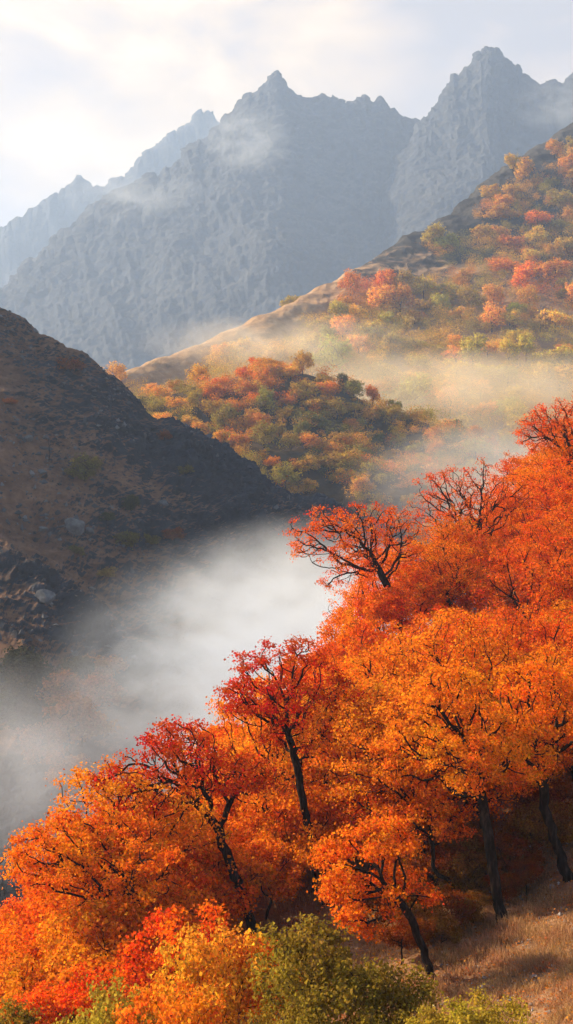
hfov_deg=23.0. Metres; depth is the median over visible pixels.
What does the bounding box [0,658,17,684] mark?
hillside tree
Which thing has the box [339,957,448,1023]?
bush
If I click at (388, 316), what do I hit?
hillside tree
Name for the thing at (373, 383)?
hillside tree
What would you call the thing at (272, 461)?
hillside tree
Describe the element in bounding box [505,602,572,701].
autumn tree
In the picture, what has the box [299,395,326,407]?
hillside tree
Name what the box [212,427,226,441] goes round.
hillside tree
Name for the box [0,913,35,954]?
autumn bush
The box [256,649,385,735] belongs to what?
autumn tree
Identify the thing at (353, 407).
hillside tree
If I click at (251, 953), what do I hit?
bush
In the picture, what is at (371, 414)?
hillside tree
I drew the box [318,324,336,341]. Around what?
hillside tree
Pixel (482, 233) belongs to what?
hillside tree
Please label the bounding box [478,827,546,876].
autumn bush
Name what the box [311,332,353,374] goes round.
hillside tree
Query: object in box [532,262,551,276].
hillside tree
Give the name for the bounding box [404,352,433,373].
hillside tree
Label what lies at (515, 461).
autumn tree
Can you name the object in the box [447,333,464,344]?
hillside tree
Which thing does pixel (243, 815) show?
autumn bush
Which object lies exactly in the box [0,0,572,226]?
sky
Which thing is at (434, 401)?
hillside tree
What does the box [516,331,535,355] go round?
hillside tree
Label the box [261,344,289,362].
hillside tree
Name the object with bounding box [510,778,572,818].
autumn bush
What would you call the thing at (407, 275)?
hillside tree
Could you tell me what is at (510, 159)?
hillside tree
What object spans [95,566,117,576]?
shrub
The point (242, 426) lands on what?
hillside tree
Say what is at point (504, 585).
autumn tree
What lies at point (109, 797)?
autumn tree
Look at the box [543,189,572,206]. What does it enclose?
hillside tree
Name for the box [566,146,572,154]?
hillside tree
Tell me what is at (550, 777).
autumn tree
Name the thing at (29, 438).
boulder
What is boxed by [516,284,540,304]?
hillside tree
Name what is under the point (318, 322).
hillside tree
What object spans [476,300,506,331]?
hillside tree
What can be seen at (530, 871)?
autumn bush
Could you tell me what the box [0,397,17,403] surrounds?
shrub
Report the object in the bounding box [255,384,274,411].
hillside tree
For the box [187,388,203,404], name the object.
hillside tree
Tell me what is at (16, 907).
autumn bush
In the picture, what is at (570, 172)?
hillside tree
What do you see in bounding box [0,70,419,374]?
mountain
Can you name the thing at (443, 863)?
autumn bush
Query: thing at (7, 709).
hillside tree
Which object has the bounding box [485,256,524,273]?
hillside tree
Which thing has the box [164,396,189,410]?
hillside tree
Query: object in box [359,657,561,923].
autumn tree
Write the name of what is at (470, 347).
hillside tree
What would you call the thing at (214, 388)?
hillside tree
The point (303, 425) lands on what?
hillside tree
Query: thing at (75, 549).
shrub
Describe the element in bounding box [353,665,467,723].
autumn tree
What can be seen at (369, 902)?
autumn bush
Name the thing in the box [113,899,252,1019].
autumn bush
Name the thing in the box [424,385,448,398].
hillside tree
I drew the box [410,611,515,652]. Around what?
autumn tree
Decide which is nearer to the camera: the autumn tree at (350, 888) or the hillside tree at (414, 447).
the autumn tree at (350, 888)
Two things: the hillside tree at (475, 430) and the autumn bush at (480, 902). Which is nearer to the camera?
the autumn bush at (480, 902)
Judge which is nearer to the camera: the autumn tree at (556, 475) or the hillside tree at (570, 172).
the autumn tree at (556, 475)
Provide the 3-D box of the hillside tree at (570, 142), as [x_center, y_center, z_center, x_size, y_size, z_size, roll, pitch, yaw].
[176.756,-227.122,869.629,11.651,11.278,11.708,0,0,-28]
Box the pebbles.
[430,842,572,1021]
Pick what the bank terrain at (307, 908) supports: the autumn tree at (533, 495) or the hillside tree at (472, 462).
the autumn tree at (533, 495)
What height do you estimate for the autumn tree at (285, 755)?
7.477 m
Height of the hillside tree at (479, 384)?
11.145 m
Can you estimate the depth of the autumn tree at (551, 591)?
80.23 m
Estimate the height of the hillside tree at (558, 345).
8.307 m
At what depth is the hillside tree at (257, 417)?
430.52 m
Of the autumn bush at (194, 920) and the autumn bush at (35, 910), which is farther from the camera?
the autumn bush at (35, 910)
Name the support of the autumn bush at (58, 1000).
on the bank terrain at (307, 908)
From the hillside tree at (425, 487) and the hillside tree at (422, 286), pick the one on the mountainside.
the hillside tree at (422, 286)
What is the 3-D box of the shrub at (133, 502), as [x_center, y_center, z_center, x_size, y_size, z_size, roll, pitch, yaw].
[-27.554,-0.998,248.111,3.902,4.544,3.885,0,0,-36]
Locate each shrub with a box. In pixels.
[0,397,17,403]
[56,357,85,371]
[64,451,103,481]
[65,544,84,555]
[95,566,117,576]
[98,511,115,520]
[112,530,143,549]
[120,494,141,510]
[144,532,160,543]
[156,429,171,440]
[161,526,186,541]
[177,464,194,475]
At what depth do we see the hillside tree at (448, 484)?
393.46 m
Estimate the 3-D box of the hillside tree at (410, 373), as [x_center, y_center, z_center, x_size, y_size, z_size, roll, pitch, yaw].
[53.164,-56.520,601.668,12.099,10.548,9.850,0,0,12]
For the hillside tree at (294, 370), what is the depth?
464.94 m
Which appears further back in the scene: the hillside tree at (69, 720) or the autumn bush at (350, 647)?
the hillside tree at (69, 720)
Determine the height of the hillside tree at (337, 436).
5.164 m
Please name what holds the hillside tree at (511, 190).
on the mountainside
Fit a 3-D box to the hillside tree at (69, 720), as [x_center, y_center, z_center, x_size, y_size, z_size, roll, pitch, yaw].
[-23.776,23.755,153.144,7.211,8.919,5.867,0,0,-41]
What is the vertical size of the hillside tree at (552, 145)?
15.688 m
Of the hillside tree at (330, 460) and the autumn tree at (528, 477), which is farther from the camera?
the hillside tree at (330, 460)
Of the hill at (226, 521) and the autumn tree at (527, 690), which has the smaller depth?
the autumn tree at (527, 690)
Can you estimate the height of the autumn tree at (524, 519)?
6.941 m
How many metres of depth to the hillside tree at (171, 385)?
465.18 m
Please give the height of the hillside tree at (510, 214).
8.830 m
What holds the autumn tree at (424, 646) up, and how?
on the bank terrain at (307, 908)
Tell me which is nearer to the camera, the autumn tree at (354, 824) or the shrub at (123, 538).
the autumn tree at (354, 824)
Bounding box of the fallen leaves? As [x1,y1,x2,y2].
[95,564,572,1023]
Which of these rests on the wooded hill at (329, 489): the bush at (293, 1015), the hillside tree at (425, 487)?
the hillside tree at (425, 487)
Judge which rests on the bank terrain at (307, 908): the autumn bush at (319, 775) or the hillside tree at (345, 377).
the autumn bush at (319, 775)
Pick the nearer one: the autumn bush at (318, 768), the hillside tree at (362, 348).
the autumn bush at (318, 768)
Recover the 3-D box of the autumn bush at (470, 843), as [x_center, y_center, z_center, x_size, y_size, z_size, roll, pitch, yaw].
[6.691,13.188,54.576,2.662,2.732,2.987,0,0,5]
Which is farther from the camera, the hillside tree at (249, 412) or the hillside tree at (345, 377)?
the hillside tree at (345, 377)
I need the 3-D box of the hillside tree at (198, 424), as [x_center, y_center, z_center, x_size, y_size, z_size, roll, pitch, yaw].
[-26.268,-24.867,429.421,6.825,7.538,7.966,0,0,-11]
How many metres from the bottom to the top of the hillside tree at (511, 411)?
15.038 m
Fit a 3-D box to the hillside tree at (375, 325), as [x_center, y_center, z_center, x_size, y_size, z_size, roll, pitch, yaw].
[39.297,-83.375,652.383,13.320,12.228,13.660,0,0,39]
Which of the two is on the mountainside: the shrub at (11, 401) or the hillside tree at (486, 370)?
the hillside tree at (486, 370)
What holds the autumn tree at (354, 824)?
on the bank terrain at (307, 908)
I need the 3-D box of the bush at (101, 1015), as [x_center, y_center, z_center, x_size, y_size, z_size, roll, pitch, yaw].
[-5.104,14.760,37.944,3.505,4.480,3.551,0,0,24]
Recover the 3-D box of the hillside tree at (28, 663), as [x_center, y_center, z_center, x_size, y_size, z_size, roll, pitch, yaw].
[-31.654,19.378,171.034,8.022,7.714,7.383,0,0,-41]
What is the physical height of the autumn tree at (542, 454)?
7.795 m
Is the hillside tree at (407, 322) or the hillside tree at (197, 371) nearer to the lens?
the hillside tree at (197, 371)
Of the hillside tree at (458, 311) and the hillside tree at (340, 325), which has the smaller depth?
the hillside tree at (340, 325)
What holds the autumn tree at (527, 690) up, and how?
on the bank terrain at (307, 908)
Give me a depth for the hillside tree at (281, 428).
429.25 m
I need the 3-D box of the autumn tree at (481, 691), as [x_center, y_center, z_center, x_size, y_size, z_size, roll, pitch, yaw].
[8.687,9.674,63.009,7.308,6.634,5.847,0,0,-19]
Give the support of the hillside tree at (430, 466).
on the wooded hill at (329, 489)
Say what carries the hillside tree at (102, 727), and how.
on the hill at (226, 521)
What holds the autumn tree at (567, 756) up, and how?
on the bank terrain at (307, 908)
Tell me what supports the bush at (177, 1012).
on the bank terrain at (307, 908)
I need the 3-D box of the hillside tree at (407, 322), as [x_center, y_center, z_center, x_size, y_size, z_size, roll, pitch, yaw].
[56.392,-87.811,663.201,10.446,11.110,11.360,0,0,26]
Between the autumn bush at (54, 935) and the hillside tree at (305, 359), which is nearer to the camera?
the autumn bush at (54, 935)
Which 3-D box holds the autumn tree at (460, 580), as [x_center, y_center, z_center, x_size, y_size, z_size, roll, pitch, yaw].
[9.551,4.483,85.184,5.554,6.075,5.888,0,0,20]
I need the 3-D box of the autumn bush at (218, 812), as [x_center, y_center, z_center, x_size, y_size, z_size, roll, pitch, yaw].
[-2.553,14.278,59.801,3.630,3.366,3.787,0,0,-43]
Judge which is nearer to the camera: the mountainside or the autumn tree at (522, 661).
the autumn tree at (522, 661)
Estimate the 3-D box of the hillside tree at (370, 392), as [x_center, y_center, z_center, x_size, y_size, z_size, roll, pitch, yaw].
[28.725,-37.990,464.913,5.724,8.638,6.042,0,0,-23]
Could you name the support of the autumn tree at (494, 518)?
on the bank terrain at (307, 908)
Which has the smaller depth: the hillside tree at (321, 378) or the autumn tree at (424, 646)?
the autumn tree at (424, 646)
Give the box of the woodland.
[123,145,572,545]
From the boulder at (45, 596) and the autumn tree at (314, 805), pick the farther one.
the boulder at (45, 596)
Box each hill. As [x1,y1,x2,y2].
[0,307,502,924]
[145,371,533,580]
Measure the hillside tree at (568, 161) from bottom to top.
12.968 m
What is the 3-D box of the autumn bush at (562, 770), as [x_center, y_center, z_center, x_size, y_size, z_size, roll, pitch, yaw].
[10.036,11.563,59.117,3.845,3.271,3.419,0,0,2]
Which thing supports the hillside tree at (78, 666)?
on the hill at (226, 521)
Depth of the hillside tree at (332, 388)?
457.13 m
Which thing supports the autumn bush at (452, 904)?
on the bank terrain at (307, 908)
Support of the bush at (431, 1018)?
on the bank terrain at (307, 908)
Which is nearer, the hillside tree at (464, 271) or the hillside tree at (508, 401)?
the hillside tree at (508, 401)
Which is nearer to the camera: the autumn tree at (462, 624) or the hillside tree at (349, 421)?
the autumn tree at (462, 624)
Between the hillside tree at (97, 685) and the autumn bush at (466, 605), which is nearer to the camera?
the autumn bush at (466, 605)
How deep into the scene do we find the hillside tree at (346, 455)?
414.17 m
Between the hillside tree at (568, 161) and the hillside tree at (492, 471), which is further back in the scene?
the hillside tree at (568, 161)
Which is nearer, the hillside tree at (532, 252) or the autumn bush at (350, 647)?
the autumn bush at (350, 647)
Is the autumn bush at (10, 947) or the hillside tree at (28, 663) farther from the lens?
the hillside tree at (28, 663)
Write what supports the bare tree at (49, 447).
on the hill at (226, 521)
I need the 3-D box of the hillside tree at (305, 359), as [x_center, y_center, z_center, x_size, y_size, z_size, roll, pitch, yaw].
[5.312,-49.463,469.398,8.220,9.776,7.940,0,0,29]
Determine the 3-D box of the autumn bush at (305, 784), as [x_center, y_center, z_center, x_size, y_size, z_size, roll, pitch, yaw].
[1.322,13.021,59.203,4.508,4.181,4.702,0,0,34]
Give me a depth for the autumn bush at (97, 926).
46.24 m
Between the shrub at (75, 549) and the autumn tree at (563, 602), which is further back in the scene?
the shrub at (75, 549)
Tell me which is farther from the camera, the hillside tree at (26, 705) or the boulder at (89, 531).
the boulder at (89, 531)
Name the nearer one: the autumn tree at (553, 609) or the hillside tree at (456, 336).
the autumn tree at (553, 609)
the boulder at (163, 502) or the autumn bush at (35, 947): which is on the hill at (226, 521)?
the boulder at (163, 502)
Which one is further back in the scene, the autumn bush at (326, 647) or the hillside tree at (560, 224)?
the hillside tree at (560, 224)
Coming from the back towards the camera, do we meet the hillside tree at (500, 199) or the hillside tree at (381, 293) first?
the hillside tree at (500, 199)
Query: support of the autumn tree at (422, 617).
on the bank terrain at (307, 908)
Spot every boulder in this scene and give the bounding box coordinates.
[23,435,33,441]
[34,589,55,603]
[38,526,47,531]
[64,517,84,535]
[86,527,93,534]
[158,500,168,505]
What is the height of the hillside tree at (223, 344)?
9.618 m
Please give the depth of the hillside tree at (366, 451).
425.09 m
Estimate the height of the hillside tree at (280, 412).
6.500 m
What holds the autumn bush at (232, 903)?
on the bank terrain at (307, 908)
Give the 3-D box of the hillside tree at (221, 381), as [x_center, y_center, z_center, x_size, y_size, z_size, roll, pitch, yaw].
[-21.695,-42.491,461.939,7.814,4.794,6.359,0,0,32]
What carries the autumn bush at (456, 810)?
on the bank terrain at (307, 908)
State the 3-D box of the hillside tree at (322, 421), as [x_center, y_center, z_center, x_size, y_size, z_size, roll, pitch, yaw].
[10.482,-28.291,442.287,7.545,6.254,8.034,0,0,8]
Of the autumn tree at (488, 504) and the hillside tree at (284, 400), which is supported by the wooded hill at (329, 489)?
the hillside tree at (284, 400)
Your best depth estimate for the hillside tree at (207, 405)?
444.63 m
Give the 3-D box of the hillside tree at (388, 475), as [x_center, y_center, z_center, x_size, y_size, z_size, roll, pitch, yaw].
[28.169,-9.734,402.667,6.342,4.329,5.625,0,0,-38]
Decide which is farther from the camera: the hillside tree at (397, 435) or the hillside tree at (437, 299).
the hillside tree at (437, 299)
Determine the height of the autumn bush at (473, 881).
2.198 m
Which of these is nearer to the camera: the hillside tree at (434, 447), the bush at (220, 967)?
the bush at (220, 967)
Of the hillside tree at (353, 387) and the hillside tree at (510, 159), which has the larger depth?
the hillside tree at (510, 159)
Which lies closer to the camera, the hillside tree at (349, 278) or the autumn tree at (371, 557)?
the autumn tree at (371, 557)
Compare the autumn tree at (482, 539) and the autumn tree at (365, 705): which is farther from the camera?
the autumn tree at (482, 539)
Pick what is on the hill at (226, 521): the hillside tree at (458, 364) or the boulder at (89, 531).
the boulder at (89, 531)
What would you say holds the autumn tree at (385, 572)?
on the bank terrain at (307, 908)
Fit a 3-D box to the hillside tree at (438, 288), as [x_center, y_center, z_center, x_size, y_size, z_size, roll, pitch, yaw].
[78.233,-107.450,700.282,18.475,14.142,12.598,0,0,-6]
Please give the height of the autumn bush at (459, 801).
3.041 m
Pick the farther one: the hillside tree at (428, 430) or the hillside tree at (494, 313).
the hillside tree at (494, 313)
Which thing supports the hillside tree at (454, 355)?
on the mountainside
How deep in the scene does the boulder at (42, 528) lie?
230.91 m
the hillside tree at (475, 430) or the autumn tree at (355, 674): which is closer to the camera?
the autumn tree at (355, 674)
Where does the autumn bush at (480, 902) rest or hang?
on the bank terrain at (307, 908)
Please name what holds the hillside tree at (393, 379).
on the mountainside
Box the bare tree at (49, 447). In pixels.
[46,436,54,460]
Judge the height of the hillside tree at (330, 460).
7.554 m
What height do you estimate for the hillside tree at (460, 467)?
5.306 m
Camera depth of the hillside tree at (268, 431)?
417.54 m
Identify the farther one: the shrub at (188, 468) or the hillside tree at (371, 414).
the hillside tree at (371, 414)
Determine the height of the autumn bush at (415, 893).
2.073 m
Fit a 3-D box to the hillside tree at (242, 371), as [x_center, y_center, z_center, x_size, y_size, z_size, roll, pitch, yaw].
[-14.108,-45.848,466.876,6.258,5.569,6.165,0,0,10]
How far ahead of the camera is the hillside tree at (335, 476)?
405.92 m
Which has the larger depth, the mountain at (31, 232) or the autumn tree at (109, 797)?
the mountain at (31, 232)
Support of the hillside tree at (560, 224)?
on the mountainside
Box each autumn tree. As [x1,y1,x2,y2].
[0,753,248,904]
[0,799,195,938]
[63,764,233,895]
[80,714,286,939]
[179,670,352,842]
[213,634,367,905]
[214,676,368,788]
[222,829,323,919]
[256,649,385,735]
[257,783,364,891]
[278,500,430,638]
[291,672,475,844]
[298,671,475,887]
[302,811,449,979]
[309,647,432,751]
[316,545,415,640]
[317,774,432,876]
[343,675,538,869]
[351,548,445,630]
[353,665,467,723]
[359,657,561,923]
[362,603,520,828]
[369,603,502,685]
[375,792,481,890]
[388,520,505,599]
[395,507,509,614]
[401,536,488,624]
[402,456,547,607]
[402,714,538,816]
[406,603,537,677]
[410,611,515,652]
[437,603,555,702]
[446,513,532,573]
[455,655,532,719]
[460,529,572,637]
[461,488,536,590]
[464,491,534,580]
[466,693,572,800]
[468,540,557,634]
[471,630,570,685]
[472,642,572,882]
[488,455,566,512]
[491,492,543,550]
[493,507,572,600]
[494,637,572,778]
[495,438,572,503]
[498,476,571,541]
[501,439,566,488]
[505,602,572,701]
[508,554,572,645]
[509,391,572,475]
[511,621,572,681]
[512,643,572,775]
[516,500,572,591]
[519,562,572,610]
[522,597,572,640]
[522,602,570,644]
[523,423,569,466]
[525,456,572,526]
[534,487,572,566]
[538,662,572,770]
[551,430,572,469]
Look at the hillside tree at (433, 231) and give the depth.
759.49 m
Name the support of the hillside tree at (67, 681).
on the hill at (226, 521)
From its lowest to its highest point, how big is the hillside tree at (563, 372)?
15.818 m
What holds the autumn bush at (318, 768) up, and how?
on the bank terrain at (307, 908)
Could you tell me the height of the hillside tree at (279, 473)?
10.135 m
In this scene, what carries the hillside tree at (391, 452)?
on the wooded hill at (329, 489)
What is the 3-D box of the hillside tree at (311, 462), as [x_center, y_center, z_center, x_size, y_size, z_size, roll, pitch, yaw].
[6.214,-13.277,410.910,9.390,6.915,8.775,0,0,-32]
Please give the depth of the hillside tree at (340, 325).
647.73 m
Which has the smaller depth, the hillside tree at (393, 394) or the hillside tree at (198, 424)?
the hillside tree at (198, 424)
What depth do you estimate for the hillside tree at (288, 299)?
716.77 m
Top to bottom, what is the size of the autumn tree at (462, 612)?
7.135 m
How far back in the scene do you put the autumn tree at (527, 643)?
69.95 m
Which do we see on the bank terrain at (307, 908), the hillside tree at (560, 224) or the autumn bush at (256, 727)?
the autumn bush at (256, 727)
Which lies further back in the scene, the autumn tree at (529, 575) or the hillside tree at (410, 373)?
the hillside tree at (410, 373)
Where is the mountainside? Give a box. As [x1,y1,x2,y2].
[117,122,572,457]
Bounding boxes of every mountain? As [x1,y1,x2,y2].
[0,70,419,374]
[0,108,219,287]
[380,46,572,249]
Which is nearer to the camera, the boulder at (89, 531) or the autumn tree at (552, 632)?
the autumn tree at (552, 632)
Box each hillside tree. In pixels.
[0,640,56,690]
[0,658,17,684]
[0,674,44,736]
[0,689,18,729]
[2,696,77,732]
[11,716,68,765]
[35,668,85,710]
[37,689,101,760]
[39,748,91,790]
[54,651,95,679]
[68,673,127,709]
[75,710,120,746]
[81,653,129,677]
[89,762,148,798]
[102,360,127,379]
[138,396,156,408]
[139,382,162,399]
[150,385,171,398]
[153,412,177,419]
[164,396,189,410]
[165,378,187,390]
[181,414,199,426]
[184,362,210,383]
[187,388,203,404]
[190,418,210,434]
[200,399,224,411]
[204,384,224,397]
[211,341,229,355]
[211,402,236,429]
[212,376,230,384]
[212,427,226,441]
[224,336,252,357]
[227,431,251,447]
[230,415,253,431]
[236,366,251,377]
[236,382,250,393]
[242,408,265,419]
[246,357,259,369]
[248,419,279,450]
[250,370,269,383]
[250,413,271,432]
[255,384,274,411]
[260,361,285,378]
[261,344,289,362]
[261,357,285,366]
[263,455,282,469]
[269,461,302,487]
[270,390,279,399]
[274,422,287,437]
[275,405,293,419]
[278,396,297,406]
[279,294,299,305]
[280,430,301,448]
[281,365,300,378]
[285,362,309,374]
[287,378,318,398]
[290,349,314,374]
[292,418,312,435]
[293,455,320,474]
[297,332,321,354]
[297,477,318,494]
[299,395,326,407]
[299,431,323,449]
[304,315,333,329]
[305,366,328,376]
[308,413,331,428]
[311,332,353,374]
[315,373,331,381]
[315,380,340,395]
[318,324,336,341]
[318,450,344,470]
[321,442,344,455]
[323,396,349,420]
[327,299,350,316]
[327,468,351,484]
[328,431,349,442]
[330,313,357,342]
[334,295,360,306]
[336,373,348,388]
[337,267,362,295]
[338,448,364,468]
[342,418,359,426]
[343,378,364,396]
[343,432,370,445]
[345,331,375,355]
[346,402,363,412]
[347,303,369,324]
[350,474,376,495]
[354,375,391,398]
[357,319,385,340]
[358,447,374,458]
[361,405,381,422]
[365,384,381,404]
[365,431,384,445]
[366,283,396,311]
[366,343,388,364]
[375,268,397,288]
[375,470,395,482]
[376,311,393,327]
[379,386,409,405]
[380,330,400,352]
[380,373,399,392]
[382,404,407,425]
[383,449,396,459]
[388,399,402,408]
[389,281,415,316]
[389,431,405,441]
[392,266,415,289]
[396,315,416,332]
[396,371,432,408]
[397,336,430,354]
[397,369,421,384]
[399,493,418,507]
[400,405,429,423]
[404,309,428,323]
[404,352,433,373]
[404,442,423,453]
[407,463,421,471]
[411,274,436,298]
[411,299,434,310]
[415,397,445,415]
[418,483,439,496]
[420,220,446,246]
[421,462,444,480]
[423,426,438,434]
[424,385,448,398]
[425,282,459,300]
[425,439,442,457]
[428,344,447,358]
[430,293,452,316]
[431,233,462,250]
[435,382,467,417]
[439,358,471,379]
[439,413,476,430]
[439,476,455,492]
[440,345,462,361]
[445,418,465,432]
[446,440,463,451]
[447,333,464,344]
[448,305,474,320]
[448,464,464,475]
[453,268,473,284]
[456,284,485,308]
[457,332,487,366]
[459,433,488,441]
[461,437,490,459]
[462,399,498,421]
[465,457,489,481]
[466,425,484,437]
[467,377,494,398]
[469,222,498,246]
[472,361,499,379]
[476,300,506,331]
[478,183,501,199]
[482,201,508,222]
[482,283,505,302]
[482,340,500,356]
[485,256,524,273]
[488,224,511,235]
[489,463,503,473]
[491,394,523,417]
[493,193,515,205]
[493,234,527,253]
[497,414,539,449]
[498,337,521,361]
[499,434,520,457]
[500,209,521,220]
[500,309,524,329]
[501,183,524,201]
[502,401,532,424]
[504,152,522,173]
[506,301,532,316]
[506,328,522,342]
[508,260,535,288]
[513,156,535,181]
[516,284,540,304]
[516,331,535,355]
[520,362,556,397]
[521,225,549,242]
[521,246,542,260]
[523,210,553,225]
[526,313,552,329]
[526,349,564,369]
[529,408,552,428]
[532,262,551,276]
[534,308,572,332]
[539,256,571,287]
[539,361,572,391]
[542,242,565,259]
[542,342,572,367]
[543,176,559,187]
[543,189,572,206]
[545,138,566,159]
[547,218,572,234]
[552,276,572,298]
[553,342,572,350]
[554,236,572,254]
[556,153,572,167]
[557,259,572,269]
[562,205,572,222]
[564,135,572,150]
[564,282,572,307]
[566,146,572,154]
[566,169,572,178]
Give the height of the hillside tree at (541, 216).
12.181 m
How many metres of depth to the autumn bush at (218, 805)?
61.69 m
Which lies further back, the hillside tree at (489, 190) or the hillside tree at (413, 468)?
the hillside tree at (489, 190)
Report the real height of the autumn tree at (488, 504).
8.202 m
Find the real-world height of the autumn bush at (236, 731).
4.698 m
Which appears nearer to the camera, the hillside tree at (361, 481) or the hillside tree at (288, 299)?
the hillside tree at (361, 481)
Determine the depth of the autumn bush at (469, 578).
90.60 m
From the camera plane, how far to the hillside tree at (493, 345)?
637.49 m
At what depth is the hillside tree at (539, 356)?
624.79 m
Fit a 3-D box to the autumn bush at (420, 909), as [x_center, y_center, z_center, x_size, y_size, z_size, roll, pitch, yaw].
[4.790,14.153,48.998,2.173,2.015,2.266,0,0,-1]
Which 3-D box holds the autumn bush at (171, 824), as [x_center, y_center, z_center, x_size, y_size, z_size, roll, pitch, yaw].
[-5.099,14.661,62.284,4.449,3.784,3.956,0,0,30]
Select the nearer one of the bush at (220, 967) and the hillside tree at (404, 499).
the bush at (220, 967)
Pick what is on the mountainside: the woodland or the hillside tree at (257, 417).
the woodland
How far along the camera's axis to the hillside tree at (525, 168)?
830.10 m
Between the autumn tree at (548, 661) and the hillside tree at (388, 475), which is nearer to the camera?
the autumn tree at (548, 661)
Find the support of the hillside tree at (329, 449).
on the wooded hill at (329, 489)
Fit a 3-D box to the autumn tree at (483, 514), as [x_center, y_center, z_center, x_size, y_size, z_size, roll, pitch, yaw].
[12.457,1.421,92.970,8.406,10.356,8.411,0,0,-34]
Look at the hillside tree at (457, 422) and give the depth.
446.98 m
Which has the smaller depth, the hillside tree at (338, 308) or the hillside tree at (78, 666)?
the hillside tree at (78, 666)
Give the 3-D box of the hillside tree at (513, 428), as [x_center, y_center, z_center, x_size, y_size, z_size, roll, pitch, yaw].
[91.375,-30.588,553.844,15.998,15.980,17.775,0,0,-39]
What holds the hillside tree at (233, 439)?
on the wooded hill at (329, 489)
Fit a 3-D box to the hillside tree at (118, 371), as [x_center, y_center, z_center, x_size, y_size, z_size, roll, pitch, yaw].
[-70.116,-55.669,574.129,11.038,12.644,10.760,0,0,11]
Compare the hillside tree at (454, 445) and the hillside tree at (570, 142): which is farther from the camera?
the hillside tree at (570, 142)
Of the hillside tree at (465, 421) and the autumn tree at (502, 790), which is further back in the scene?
the hillside tree at (465, 421)
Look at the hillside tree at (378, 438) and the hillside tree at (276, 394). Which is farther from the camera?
the hillside tree at (276, 394)
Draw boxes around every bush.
[0,893,58,958]
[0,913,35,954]
[0,917,94,991]
[0,928,49,992]
[0,938,87,1018]
[0,949,86,1023]
[0,986,58,1023]
[0,997,48,1023]
[21,859,98,926]
[22,954,156,1023]
[25,889,177,997]
[34,868,154,958]
[37,869,131,913]
[51,969,158,1023]
[84,878,220,983]
[105,971,226,1023]
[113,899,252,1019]
[124,909,223,961]
[129,831,263,923]
[136,916,283,1023]
[138,804,207,840]
[169,773,252,831]
[175,846,279,937]
[197,714,266,754]
[204,807,248,868]
[214,934,304,1022]
[218,747,324,822]
[220,811,309,899]
[226,787,306,849]
[240,993,334,1023]
[244,912,407,1023]
[245,717,269,736]
[261,772,362,850]
[272,639,345,687]
[307,748,377,804]
[316,605,393,654]
[322,617,401,678]
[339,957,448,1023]
[340,878,418,934]
[344,582,421,633]
[372,873,435,920]
[372,912,437,964]
[389,565,462,634]
[393,888,450,938]
[400,841,479,885]
[401,826,454,868]
[402,1002,455,1023]
[419,570,483,618]
[420,907,466,947]
[421,882,477,925]
[423,800,472,823]
[428,816,483,858]
[431,845,490,896]
[432,983,537,1023]
[440,560,495,602]
[445,794,466,810]
[447,889,494,923]
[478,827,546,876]
[481,868,521,900]
[485,757,570,800]
[505,855,546,895]
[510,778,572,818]
[524,799,572,852]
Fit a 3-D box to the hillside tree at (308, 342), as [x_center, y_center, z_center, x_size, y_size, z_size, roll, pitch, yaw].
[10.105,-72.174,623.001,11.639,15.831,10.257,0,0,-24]
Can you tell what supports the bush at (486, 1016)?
on the bank terrain at (307, 908)
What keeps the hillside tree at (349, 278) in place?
on the mountainside
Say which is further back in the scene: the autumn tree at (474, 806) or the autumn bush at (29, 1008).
the autumn tree at (474, 806)
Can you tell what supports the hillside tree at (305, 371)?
on the mountainside
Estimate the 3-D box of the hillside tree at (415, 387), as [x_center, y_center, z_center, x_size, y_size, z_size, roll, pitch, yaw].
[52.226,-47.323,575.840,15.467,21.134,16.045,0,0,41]
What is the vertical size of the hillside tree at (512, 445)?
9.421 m
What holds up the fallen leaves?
on the bank terrain at (307, 908)
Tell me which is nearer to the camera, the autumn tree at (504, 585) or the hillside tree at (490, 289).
the autumn tree at (504, 585)
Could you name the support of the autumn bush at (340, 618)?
on the bank terrain at (307, 908)
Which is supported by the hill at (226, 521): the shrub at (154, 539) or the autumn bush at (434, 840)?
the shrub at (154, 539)
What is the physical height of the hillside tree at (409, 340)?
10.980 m
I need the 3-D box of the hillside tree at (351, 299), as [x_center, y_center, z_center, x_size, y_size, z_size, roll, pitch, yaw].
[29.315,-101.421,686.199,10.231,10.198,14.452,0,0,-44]
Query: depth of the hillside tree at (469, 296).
688.36 m
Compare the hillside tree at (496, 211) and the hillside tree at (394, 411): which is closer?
the hillside tree at (394, 411)
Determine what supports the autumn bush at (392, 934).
on the bank terrain at (307, 908)
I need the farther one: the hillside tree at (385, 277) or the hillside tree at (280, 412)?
the hillside tree at (385, 277)
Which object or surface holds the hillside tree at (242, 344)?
on the mountainside
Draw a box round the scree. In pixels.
[0,308,485,694]
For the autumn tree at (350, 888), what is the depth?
44.63 m
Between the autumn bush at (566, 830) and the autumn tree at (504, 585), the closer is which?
the autumn bush at (566, 830)
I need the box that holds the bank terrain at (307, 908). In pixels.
[116,547,572,1023]
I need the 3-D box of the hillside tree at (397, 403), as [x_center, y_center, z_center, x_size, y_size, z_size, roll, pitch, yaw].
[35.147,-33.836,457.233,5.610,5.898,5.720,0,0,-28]
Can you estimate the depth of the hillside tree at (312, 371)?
587.67 m
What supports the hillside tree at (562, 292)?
on the mountainside

